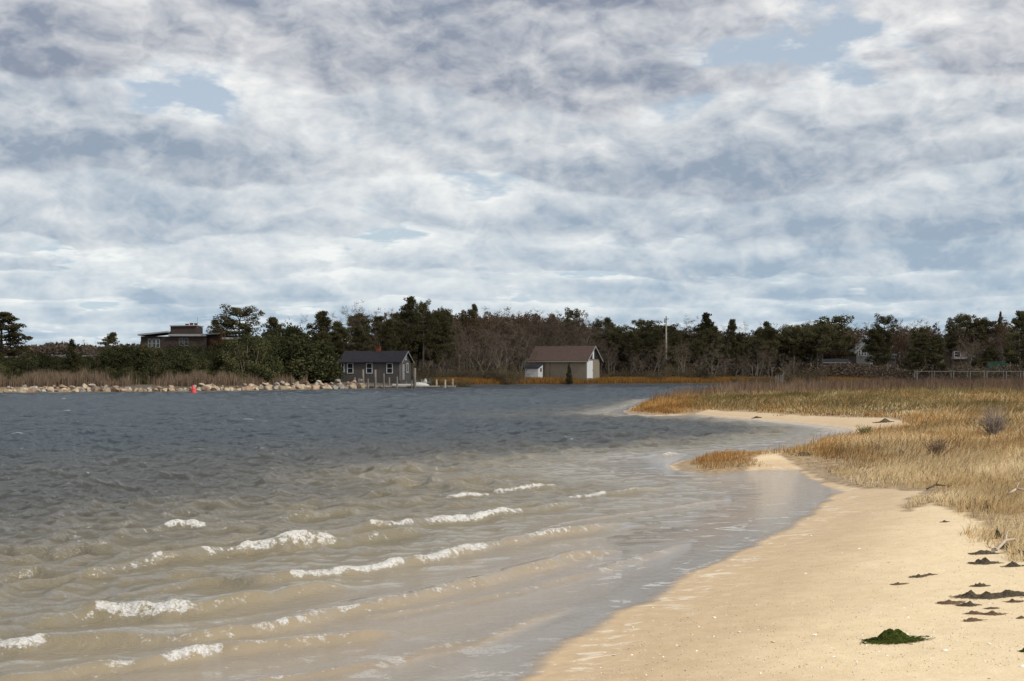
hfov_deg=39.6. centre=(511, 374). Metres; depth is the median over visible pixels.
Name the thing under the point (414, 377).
pile
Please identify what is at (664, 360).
bare tree
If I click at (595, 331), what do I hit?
bare tree
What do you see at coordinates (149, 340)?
window
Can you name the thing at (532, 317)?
oak tree
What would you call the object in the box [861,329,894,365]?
pine tree
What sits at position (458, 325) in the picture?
bare tree
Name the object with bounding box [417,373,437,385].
bare shrub
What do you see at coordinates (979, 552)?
seaweed clump
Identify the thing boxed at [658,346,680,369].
pine tree
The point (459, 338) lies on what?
oak tree
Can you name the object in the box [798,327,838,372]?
pine tree
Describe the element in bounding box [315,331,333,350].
pine tree
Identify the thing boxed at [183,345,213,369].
evergreen bush
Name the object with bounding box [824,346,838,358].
pine tree
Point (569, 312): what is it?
pine tree
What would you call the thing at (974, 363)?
pine tree
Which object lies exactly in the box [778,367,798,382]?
bare shrub
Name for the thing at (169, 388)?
rock
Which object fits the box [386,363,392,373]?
window
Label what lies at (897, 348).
oak tree
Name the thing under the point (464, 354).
bare tree
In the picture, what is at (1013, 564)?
seaweed clump
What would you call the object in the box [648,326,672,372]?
pine tree
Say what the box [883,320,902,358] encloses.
oak tree
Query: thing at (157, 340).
window
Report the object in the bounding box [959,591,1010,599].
seaweed clump
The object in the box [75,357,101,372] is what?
evergreen bush
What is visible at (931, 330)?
distant wood
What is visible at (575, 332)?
bare tree
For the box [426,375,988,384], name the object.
marsh grass
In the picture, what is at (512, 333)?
bare tree
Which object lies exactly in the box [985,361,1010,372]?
tarpaulin shelter
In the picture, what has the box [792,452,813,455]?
wrack heap
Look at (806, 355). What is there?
pine tree
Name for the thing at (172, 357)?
evergreen bush
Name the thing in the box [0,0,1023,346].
sky
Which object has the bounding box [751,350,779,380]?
bare tree
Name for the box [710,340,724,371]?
pine tree
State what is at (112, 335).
pine tree
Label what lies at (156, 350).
evergreen bush
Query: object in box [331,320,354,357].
pine tree
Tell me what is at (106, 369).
evergreen bush
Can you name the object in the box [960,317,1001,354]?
pine tree
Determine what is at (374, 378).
pile
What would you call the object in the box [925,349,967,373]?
tan house
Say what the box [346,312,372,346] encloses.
pine tree
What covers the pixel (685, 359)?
bare tree
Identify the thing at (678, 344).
pine tree
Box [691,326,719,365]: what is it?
pine tree
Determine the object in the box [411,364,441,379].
bare shrub
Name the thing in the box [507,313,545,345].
oak tree
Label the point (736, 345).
pine tree
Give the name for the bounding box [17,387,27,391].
rock
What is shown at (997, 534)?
seaweed clump
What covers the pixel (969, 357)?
bare tree
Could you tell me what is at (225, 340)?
evergreen bush
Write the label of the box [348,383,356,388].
rock
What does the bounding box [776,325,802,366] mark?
pine tree
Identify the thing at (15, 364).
evergreen bush
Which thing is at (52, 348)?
hill wood
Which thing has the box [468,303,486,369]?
pine tree
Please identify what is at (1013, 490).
driftwood
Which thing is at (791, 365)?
bare tree
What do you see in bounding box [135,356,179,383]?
evergreen bush
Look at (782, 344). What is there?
pine tree
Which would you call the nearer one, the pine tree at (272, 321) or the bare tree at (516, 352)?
the pine tree at (272, 321)
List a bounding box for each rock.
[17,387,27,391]
[27,388,35,391]
[47,387,53,391]
[90,385,100,391]
[110,386,119,391]
[167,386,174,390]
[201,386,210,390]
[210,385,219,390]
[265,385,271,389]
[295,384,304,388]
[311,384,319,388]
[337,383,344,388]
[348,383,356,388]
[357,383,365,388]
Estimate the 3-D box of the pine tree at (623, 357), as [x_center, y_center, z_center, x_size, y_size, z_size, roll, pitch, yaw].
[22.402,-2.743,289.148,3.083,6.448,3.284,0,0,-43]
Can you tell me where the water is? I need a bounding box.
[0,383,862,680]
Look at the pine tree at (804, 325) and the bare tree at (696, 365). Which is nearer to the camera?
the bare tree at (696, 365)
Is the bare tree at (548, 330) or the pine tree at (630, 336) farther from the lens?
the pine tree at (630, 336)
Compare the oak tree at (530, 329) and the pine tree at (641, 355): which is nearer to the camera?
the oak tree at (530, 329)
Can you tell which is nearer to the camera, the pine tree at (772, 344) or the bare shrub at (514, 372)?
the bare shrub at (514, 372)
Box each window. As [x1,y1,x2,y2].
[148,339,151,347]
[152,339,155,346]
[156,339,159,347]
[184,338,187,345]
[347,363,352,373]
[366,363,371,373]
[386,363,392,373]
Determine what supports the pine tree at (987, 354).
on the ground at (614, 649)
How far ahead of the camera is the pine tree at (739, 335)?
312.61 m
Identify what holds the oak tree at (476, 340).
on the ground at (614, 649)
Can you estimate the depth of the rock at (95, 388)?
136.06 m
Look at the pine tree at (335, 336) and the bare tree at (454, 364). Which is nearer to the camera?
the pine tree at (335, 336)
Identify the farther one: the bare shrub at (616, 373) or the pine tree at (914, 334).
the pine tree at (914, 334)
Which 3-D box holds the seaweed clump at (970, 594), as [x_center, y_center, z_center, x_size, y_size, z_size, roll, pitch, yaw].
[3.127,1.501,9.702,0.285,0.060,0.235,0,0,0]
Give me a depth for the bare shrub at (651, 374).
251.78 m
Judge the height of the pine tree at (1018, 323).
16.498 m
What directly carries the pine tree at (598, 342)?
on the ground at (614, 649)
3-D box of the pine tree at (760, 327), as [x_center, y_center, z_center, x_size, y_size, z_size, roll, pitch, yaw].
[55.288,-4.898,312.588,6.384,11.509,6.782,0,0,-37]
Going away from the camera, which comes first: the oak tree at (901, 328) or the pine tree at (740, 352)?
the pine tree at (740, 352)
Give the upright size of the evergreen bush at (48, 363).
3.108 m
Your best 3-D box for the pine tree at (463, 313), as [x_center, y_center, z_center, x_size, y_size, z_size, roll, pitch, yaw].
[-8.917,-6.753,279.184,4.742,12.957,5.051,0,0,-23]
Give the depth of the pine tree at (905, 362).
305.92 m
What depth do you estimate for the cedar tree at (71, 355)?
159.84 m
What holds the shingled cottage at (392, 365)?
on the ground at (614, 649)
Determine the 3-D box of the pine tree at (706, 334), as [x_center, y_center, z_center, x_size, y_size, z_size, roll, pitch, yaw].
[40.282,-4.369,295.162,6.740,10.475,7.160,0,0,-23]
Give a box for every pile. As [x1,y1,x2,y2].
[374,370,375,387]
[413,368,415,387]
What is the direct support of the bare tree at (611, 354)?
on the ground at (614, 649)
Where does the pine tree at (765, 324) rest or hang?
on the ground at (614, 649)
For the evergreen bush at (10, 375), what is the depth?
148.08 m
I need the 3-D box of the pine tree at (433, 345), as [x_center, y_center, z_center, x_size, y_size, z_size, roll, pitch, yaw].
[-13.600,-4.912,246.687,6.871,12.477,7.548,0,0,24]
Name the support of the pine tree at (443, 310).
on the ground at (614, 649)
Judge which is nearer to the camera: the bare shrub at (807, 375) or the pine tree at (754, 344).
the bare shrub at (807, 375)
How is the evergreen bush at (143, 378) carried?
on the ground at (614, 649)
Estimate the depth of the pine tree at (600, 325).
294.88 m
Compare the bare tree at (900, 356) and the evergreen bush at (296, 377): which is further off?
the bare tree at (900, 356)
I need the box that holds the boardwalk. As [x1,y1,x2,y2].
[914,371,1023,379]
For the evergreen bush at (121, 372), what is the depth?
149.63 m
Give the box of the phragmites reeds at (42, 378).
[0,368,307,386]
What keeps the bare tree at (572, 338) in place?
on the ground at (614, 649)
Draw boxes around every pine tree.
[0,311,32,357]
[93,332,118,357]
[206,304,267,340]
[210,319,223,332]
[264,316,285,332]
[305,310,335,349]
[313,333,334,354]
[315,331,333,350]
[328,331,345,368]
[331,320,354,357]
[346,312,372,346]
[347,315,355,337]
[349,325,375,350]
[367,316,396,348]
[375,318,400,350]
[389,318,415,353]
[390,313,421,354]
[393,296,423,360]
[406,299,438,378]
[411,323,426,373]
[416,310,457,373]
[417,311,454,376]
[437,306,454,369]
[456,309,477,366]
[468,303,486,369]
[559,306,588,339]
[589,319,607,346]
[591,329,607,371]
[594,330,621,371]
[598,331,622,373]
[601,317,620,361]
[606,325,634,369]
[616,345,630,369]
[617,330,643,373]
[619,340,639,363]
[623,318,662,364]
[627,341,644,362]
[636,335,646,362]
[637,330,652,362]
[643,335,661,368]
[645,343,662,363]
[646,322,689,351]
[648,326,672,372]
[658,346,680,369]
[668,341,691,370]
[682,334,703,362]
[686,338,706,371]
[688,324,708,348]
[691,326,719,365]
[691,328,721,373]
[693,312,717,360]
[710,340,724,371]
[715,347,730,362]
[717,345,734,363]
[720,319,737,357]
[731,332,748,374]
[733,342,742,364]
[734,343,750,362]
[736,340,762,376]
[742,338,769,375]
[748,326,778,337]
[751,329,774,368]
[755,326,787,366]
[760,340,780,376]
[763,321,780,366]
[772,336,791,368]
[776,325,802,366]
[777,324,811,374]
[777,348,792,367]
[787,332,814,371]
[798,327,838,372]
[800,343,818,361]
[802,322,827,368]
[803,323,838,369]
[812,313,854,364]
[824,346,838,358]
[830,330,845,358]
[834,348,849,359]
[837,333,860,358]
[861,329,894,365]
[867,313,900,369]
[900,333,935,377]
[900,350,911,366]
[903,326,930,352]
[911,348,925,368]
[924,334,949,375]
[942,314,965,348]
[942,336,962,348]
[955,313,982,366]
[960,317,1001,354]
[967,344,984,368]
[973,319,1008,359]
[976,346,996,373]
[990,353,1000,361]
[996,311,1002,360]
[1002,345,1022,377]
[1003,310,1023,376]
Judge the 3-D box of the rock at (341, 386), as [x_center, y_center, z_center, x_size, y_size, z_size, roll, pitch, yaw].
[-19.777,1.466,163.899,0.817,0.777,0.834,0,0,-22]
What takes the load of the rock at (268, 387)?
on the ground at (614, 649)
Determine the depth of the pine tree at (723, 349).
300.59 m
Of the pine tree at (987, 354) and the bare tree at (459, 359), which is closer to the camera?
the bare tree at (459, 359)
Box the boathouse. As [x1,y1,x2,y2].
[524,346,602,382]
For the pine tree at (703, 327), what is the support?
on the ground at (614, 649)
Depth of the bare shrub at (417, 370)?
240.89 m
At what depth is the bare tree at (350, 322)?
239.10 m
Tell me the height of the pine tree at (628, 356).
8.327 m
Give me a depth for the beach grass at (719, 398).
60.66 m
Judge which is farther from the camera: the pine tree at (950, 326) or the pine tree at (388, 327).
the pine tree at (950, 326)
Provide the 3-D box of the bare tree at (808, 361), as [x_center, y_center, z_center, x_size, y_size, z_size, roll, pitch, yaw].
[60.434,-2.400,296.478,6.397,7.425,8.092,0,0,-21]
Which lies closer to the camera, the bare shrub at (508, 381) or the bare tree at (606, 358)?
the bare shrub at (508, 381)
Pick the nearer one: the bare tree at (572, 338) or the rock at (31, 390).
the rock at (31, 390)
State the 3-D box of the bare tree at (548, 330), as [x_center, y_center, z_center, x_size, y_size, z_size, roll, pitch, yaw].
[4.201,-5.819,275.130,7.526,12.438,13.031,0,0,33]
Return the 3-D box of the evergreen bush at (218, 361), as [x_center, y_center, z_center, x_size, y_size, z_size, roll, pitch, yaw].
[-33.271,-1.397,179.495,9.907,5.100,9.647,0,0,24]
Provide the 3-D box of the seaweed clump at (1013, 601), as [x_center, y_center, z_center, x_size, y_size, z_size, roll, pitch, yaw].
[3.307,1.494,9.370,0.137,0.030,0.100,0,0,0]
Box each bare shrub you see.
[411,362,430,378]
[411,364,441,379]
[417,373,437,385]
[432,370,453,377]
[437,377,452,385]
[439,368,457,377]
[446,376,470,386]
[451,362,475,377]
[459,376,474,386]
[469,369,491,379]
[477,362,509,380]
[490,362,529,384]
[497,364,528,379]
[599,368,614,376]
[605,368,627,376]
[620,368,633,376]
[629,369,646,376]
[644,369,665,378]
[646,364,675,377]
[663,364,676,376]
[666,363,692,376]
[677,366,700,377]
[688,368,703,376]
[716,369,738,376]
[741,372,766,382]
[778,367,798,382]
[793,367,808,378]
[800,364,831,381]
[954,358,996,379]
[988,368,1018,379]
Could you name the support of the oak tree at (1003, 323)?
on the ground at (614, 649)
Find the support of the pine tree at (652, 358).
on the ground at (614, 649)
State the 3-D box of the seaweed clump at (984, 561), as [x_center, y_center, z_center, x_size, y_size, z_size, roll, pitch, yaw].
[3.765,1.489,11.342,0.283,0.063,0.230,0,0,0]
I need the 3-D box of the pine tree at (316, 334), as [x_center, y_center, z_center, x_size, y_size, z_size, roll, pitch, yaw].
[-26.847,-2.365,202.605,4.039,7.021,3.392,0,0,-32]
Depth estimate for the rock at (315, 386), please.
159.54 m
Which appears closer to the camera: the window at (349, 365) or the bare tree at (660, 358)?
the window at (349, 365)
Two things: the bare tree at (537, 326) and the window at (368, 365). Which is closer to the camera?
the window at (368, 365)
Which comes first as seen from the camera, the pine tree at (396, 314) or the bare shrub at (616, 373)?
the pine tree at (396, 314)
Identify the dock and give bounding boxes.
[366,384,455,387]
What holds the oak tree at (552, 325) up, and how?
on the ground at (614, 649)
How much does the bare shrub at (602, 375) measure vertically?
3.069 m
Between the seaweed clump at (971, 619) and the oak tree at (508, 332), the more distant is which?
the oak tree at (508, 332)
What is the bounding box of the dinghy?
[416,382,429,385]
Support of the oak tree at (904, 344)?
on the ground at (614, 649)
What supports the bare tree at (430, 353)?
on the ground at (614, 649)
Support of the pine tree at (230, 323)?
on the ground at (614, 649)
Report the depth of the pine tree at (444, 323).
251.32 m
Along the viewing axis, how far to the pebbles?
8.71 m
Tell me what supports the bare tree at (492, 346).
on the ground at (614, 649)
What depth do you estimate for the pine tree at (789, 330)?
286.54 m
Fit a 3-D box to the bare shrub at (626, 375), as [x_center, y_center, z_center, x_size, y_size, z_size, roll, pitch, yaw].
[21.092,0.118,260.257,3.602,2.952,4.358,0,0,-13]
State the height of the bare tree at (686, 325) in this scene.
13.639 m
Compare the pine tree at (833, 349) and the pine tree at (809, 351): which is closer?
the pine tree at (809, 351)
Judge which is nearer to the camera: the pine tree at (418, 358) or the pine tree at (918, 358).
the pine tree at (418, 358)
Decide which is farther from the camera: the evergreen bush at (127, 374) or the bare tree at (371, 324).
the bare tree at (371, 324)
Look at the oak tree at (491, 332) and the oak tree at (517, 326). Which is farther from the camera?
the oak tree at (491, 332)
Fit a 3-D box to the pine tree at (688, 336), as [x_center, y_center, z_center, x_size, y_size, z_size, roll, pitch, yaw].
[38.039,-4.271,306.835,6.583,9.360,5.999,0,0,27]
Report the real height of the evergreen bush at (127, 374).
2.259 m
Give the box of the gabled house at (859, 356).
[848,336,896,375]
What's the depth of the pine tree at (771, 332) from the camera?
290.33 m
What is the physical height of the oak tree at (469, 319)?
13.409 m
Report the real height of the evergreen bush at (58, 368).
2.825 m
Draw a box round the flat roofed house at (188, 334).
[138,317,242,351]
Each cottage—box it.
[338,346,413,382]
[818,359,850,375]
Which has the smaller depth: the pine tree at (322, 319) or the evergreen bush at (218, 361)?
the evergreen bush at (218, 361)
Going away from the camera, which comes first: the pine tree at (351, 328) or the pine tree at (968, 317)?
the pine tree at (351, 328)
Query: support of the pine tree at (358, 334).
on the ground at (614, 649)
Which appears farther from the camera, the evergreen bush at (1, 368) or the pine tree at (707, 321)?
the pine tree at (707, 321)
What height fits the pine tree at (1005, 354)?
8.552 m
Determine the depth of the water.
16.84 m
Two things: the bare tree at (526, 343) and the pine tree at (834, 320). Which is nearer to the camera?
the bare tree at (526, 343)
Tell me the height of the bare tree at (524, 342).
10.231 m
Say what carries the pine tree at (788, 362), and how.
on the ground at (614, 649)
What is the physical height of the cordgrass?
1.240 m
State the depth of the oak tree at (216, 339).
211.01 m
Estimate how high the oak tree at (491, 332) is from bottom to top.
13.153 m
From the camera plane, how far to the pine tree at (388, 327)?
220.36 m
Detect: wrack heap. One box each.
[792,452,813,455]
[872,418,893,422]
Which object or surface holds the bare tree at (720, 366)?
on the ground at (614, 649)
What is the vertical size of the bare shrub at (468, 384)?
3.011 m
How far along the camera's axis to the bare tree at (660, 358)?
261.24 m
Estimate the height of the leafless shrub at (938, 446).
0.455 m
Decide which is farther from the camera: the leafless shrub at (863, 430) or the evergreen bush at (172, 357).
the evergreen bush at (172, 357)
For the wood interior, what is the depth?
303.41 m
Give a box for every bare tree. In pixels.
[81,339,111,358]
[331,303,377,350]
[352,300,401,348]
[423,346,452,373]
[442,348,469,372]
[445,348,468,370]
[447,327,471,375]
[450,316,482,373]
[452,329,499,372]
[454,323,478,368]
[454,330,480,368]
[456,315,511,367]
[461,331,505,373]
[468,310,536,364]
[468,319,507,368]
[468,348,485,371]
[479,326,511,369]
[483,345,503,367]
[486,330,531,371]
[488,312,533,371]
[491,336,519,370]
[498,310,556,363]
[498,332,525,369]
[500,315,524,370]
[503,325,544,370]
[504,344,538,372]
[505,326,529,370]
[507,317,541,374]
[511,313,555,353]
[531,313,596,345]
[557,313,612,349]
[563,313,603,347]
[565,328,608,359]
[573,324,590,344]
[597,338,625,372]
[600,346,614,373]
[625,349,653,373]
[631,353,643,371]
[645,340,672,372]
[653,340,669,372]
[664,337,695,375]
[669,338,691,372]
[670,314,697,335]
[694,354,710,371]
[701,342,734,375]
[715,354,734,374]
[728,321,754,342]
[733,352,752,374]
[738,352,767,375]
[747,343,771,378]
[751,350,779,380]
[771,351,799,380]
[779,357,798,374]
[796,355,822,364]
[890,321,914,364]
[894,348,906,373]
[899,328,946,359]
[951,324,991,369]
[963,334,1006,364]
[988,325,1015,360]
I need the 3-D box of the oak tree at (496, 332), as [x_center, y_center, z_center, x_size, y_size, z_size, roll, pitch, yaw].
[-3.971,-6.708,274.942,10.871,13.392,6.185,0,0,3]
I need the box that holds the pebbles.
[599,481,1023,680]
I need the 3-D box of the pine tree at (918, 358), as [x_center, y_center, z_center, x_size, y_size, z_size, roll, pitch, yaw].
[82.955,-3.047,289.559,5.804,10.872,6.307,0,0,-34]
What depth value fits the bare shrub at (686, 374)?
259.69 m
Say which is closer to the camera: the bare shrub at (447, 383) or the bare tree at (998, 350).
the bare shrub at (447, 383)
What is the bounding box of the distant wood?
[384,312,1023,369]
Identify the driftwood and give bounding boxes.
[926,479,945,489]
[995,530,1016,550]
[1007,483,1023,494]
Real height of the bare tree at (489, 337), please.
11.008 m
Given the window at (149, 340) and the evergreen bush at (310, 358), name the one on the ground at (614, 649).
the evergreen bush at (310, 358)
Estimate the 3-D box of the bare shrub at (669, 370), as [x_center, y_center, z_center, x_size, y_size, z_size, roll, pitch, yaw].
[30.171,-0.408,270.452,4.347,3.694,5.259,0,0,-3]
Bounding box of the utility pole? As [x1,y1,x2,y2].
[664,316,666,370]
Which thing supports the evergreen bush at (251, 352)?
on the ground at (614, 649)
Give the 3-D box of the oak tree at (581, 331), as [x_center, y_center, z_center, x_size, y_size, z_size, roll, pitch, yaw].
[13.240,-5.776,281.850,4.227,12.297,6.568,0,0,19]
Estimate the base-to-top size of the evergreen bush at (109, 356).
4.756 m
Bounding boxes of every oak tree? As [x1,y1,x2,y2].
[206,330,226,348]
[452,316,470,368]
[456,307,489,372]
[462,311,504,370]
[464,309,493,368]
[468,309,516,370]
[485,309,514,360]
[493,312,517,371]
[502,307,531,367]
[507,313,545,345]
[514,309,572,345]
[520,308,546,345]
[521,312,556,363]
[540,315,561,345]
[542,310,561,343]
[564,313,583,338]
[569,317,588,345]
[816,325,867,358]
[847,329,862,359]
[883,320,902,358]
[883,320,907,352]
[889,321,917,366]
[890,319,914,357]
[891,339,904,364]
[927,322,939,338]
[955,330,989,353]
[973,319,1012,347]
[991,315,1016,347]
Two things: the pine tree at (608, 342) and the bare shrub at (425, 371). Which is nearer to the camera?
the bare shrub at (425, 371)
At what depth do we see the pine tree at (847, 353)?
311.70 m
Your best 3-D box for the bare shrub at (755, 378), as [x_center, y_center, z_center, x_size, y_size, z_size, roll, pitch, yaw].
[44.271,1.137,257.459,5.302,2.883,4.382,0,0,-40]
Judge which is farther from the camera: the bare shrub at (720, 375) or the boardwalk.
the bare shrub at (720, 375)
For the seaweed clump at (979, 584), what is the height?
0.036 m
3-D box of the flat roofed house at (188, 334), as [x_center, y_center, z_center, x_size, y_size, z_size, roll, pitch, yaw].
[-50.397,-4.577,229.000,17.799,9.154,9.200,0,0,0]
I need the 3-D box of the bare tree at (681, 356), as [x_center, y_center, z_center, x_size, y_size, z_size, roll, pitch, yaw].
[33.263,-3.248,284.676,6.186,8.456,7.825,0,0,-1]
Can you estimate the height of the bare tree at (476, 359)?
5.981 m
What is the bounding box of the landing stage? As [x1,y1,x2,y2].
[774,374,782,383]
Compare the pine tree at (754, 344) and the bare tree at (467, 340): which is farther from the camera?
the pine tree at (754, 344)
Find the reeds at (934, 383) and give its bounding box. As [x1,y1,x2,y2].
[645,372,1023,400]
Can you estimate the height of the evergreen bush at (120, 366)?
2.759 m
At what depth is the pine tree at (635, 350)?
292.52 m
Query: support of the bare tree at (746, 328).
on the ground at (614, 649)
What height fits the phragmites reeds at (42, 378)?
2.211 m
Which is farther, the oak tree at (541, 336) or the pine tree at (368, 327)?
the oak tree at (541, 336)
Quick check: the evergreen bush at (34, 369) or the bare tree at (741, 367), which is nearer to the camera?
the evergreen bush at (34, 369)
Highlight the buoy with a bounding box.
[191,385,195,392]
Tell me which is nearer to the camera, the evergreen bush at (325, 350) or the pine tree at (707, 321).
the evergreen bush at (325, 350)
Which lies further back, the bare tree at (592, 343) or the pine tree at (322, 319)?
the bare tree at (592, 343)
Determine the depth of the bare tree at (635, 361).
263.30 m
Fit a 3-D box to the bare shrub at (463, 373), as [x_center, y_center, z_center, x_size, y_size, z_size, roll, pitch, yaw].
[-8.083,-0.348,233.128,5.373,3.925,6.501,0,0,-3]
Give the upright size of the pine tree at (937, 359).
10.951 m
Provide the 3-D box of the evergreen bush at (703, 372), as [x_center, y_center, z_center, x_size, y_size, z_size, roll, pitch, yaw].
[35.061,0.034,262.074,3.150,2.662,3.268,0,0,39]
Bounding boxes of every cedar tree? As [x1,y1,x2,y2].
[62,339,79,373]
[565,366,572,383]
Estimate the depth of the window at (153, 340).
225.96 m
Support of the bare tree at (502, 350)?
on the ground at (614, 649)
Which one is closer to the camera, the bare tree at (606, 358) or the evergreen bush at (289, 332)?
the evergreen bush at (289, 332)
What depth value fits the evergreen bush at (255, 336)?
189.47 m
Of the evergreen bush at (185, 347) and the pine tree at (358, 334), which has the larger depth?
the pine tree at (358, 334)
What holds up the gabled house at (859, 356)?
on the ground at (614, 649)
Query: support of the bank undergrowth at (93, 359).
on the ground at (614, 649)
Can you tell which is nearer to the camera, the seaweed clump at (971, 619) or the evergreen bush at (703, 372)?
the seaweed clump at (971, 619)
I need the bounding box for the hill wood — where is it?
[3,341,346,354]
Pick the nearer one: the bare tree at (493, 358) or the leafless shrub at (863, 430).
the leafless shrub at (863, 430)
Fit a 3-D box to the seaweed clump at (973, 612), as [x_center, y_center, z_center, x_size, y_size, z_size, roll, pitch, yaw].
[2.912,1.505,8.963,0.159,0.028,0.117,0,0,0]
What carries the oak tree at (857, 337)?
on the ground at (614, 649)
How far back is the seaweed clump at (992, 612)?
8.91 m
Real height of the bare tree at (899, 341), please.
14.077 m
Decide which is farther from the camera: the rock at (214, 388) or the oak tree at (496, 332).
the oak tree at (496, 332)
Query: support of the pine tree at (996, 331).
on the ground at (614, 649)
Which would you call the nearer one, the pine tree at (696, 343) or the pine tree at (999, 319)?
the pine tree at (696, 343)
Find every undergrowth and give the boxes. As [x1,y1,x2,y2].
[6,355,340,377]
[413,362,1023,380]
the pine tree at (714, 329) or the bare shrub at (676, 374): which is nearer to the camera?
the bare shrub at (676, 374)
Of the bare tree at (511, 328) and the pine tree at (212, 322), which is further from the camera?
the bare tree at (511, 328)
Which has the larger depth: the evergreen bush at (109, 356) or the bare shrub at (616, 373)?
the bare shrub at (616, 373)
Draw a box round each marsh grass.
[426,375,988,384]
[633,387,1023,562]
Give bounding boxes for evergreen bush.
[0,364,5,373]
[2,357,39,374]
[3,366,23,380]
[13,359,38,376]
[14,350,61,370]
[23,352,64,369]
[44,356,69,373]
[62,352,88,364]
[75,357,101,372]
[86,367,116,377]
[89,341,159,374]
[99,360,136,374]
[109,369,130,381]
[121,365,140,383]
[133,345,181,368]
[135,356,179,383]
[135,370,152,383]
[146,345,200,374]
[159,344,182,355]
[162,342,199,356]
[167,361,210,372]
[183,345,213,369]
[185,355,215,375]
[189,349,224,370]
[197,340,241,352]
[214,330,274,349]
[214,334,283,383]
[214,344,245,367]
[220,337,293,368]
[221,334,251,347]
[226,330,346,382]
[233,339,282,378]
[248,322,326,348]
[269,353,301,382]
[270,334,342,382]
[698,367,709,377]
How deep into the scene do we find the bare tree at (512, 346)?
265.34 m
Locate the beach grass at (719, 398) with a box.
[635,385,1023,468]
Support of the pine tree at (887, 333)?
on the ground at (614, 649)
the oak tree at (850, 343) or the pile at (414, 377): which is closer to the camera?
the pile at (414, 377)
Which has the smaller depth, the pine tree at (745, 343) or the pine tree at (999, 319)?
the pine tree at (745, 343)
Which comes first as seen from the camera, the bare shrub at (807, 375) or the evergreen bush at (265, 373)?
the evergreen bush at (265, 373)
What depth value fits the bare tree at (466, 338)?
264.38 m
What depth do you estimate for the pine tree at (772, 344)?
282.70 m
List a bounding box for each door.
[402,364,404,379]
[587,361,592,377]
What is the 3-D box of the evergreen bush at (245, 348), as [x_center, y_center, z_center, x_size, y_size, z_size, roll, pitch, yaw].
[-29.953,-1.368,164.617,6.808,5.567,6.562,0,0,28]
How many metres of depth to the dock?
172.60 m
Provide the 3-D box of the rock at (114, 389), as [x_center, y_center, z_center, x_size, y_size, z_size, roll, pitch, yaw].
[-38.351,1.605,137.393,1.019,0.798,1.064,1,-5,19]
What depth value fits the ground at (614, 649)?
9.91 m
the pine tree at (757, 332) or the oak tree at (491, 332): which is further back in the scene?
the pine tree at (757, 332)
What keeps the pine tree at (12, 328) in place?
on the ground at (614, 649)
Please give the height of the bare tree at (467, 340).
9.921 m
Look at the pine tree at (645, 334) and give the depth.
303.17 m
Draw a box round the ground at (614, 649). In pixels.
[0,355,1023,680]
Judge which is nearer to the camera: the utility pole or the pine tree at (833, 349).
the utility pole
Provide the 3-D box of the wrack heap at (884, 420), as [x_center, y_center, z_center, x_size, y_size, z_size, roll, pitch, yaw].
[12.054,1.503,45.942,0.824,0.164,0.632,0,0,0]
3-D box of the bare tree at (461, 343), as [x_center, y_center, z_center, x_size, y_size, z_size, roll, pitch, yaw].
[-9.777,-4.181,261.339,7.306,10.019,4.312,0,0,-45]
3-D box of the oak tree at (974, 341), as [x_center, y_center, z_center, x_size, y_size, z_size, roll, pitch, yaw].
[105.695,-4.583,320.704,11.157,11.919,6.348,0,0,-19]
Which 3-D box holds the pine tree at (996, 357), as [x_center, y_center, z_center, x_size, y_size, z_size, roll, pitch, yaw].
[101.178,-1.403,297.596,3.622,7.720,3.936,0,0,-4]
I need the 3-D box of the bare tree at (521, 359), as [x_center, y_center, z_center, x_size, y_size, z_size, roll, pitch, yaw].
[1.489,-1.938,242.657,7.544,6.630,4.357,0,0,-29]
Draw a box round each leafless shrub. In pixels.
[855,423,871,434]
[923,437,957,456]
[970,404,1009,435]
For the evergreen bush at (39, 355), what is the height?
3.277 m
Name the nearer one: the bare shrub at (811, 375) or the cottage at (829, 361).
the bare shrub at (811, 375)
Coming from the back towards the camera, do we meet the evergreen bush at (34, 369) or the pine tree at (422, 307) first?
the pine tree at (422, 307)
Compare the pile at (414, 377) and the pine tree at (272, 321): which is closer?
the pile at (414, 377)
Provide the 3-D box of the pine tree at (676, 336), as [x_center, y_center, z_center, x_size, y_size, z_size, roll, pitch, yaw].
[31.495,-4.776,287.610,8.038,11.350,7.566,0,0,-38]
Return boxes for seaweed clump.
[860,628,935,644]
[909,574,927,577]
[935,599,964,604]
[950,590,981,598]
[955,601,978,606]
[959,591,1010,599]
[963,610,982,614]
[963,617,987,621]
[967,557,1003,564]
[968,550,999,554]
[970,582,989,586]
[981,610,1008,615]
[992,529,1000,538]
[999,589,1023,597]
[1000,561,1023,566]
[1004,599,1022,602]
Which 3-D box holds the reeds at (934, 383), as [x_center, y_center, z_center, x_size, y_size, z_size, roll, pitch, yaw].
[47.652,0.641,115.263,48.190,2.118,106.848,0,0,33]
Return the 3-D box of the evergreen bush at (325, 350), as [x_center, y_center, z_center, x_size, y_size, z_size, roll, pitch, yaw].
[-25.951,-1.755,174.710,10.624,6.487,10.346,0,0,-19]
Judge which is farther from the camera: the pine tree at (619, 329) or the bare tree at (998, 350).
the bare tree at (998, 350)
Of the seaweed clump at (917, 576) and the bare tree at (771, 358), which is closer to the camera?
the seaweed clump at (917, 576)
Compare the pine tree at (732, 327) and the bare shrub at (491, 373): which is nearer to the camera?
the bare shrub at (491, 373)
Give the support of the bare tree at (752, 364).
on the ground at (614, 649)
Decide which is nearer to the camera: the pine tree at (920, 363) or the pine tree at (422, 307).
the pine tree at (422, 307)
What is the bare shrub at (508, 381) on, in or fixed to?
on the ground at (614, 649)
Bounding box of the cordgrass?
[630,386,1023,471]

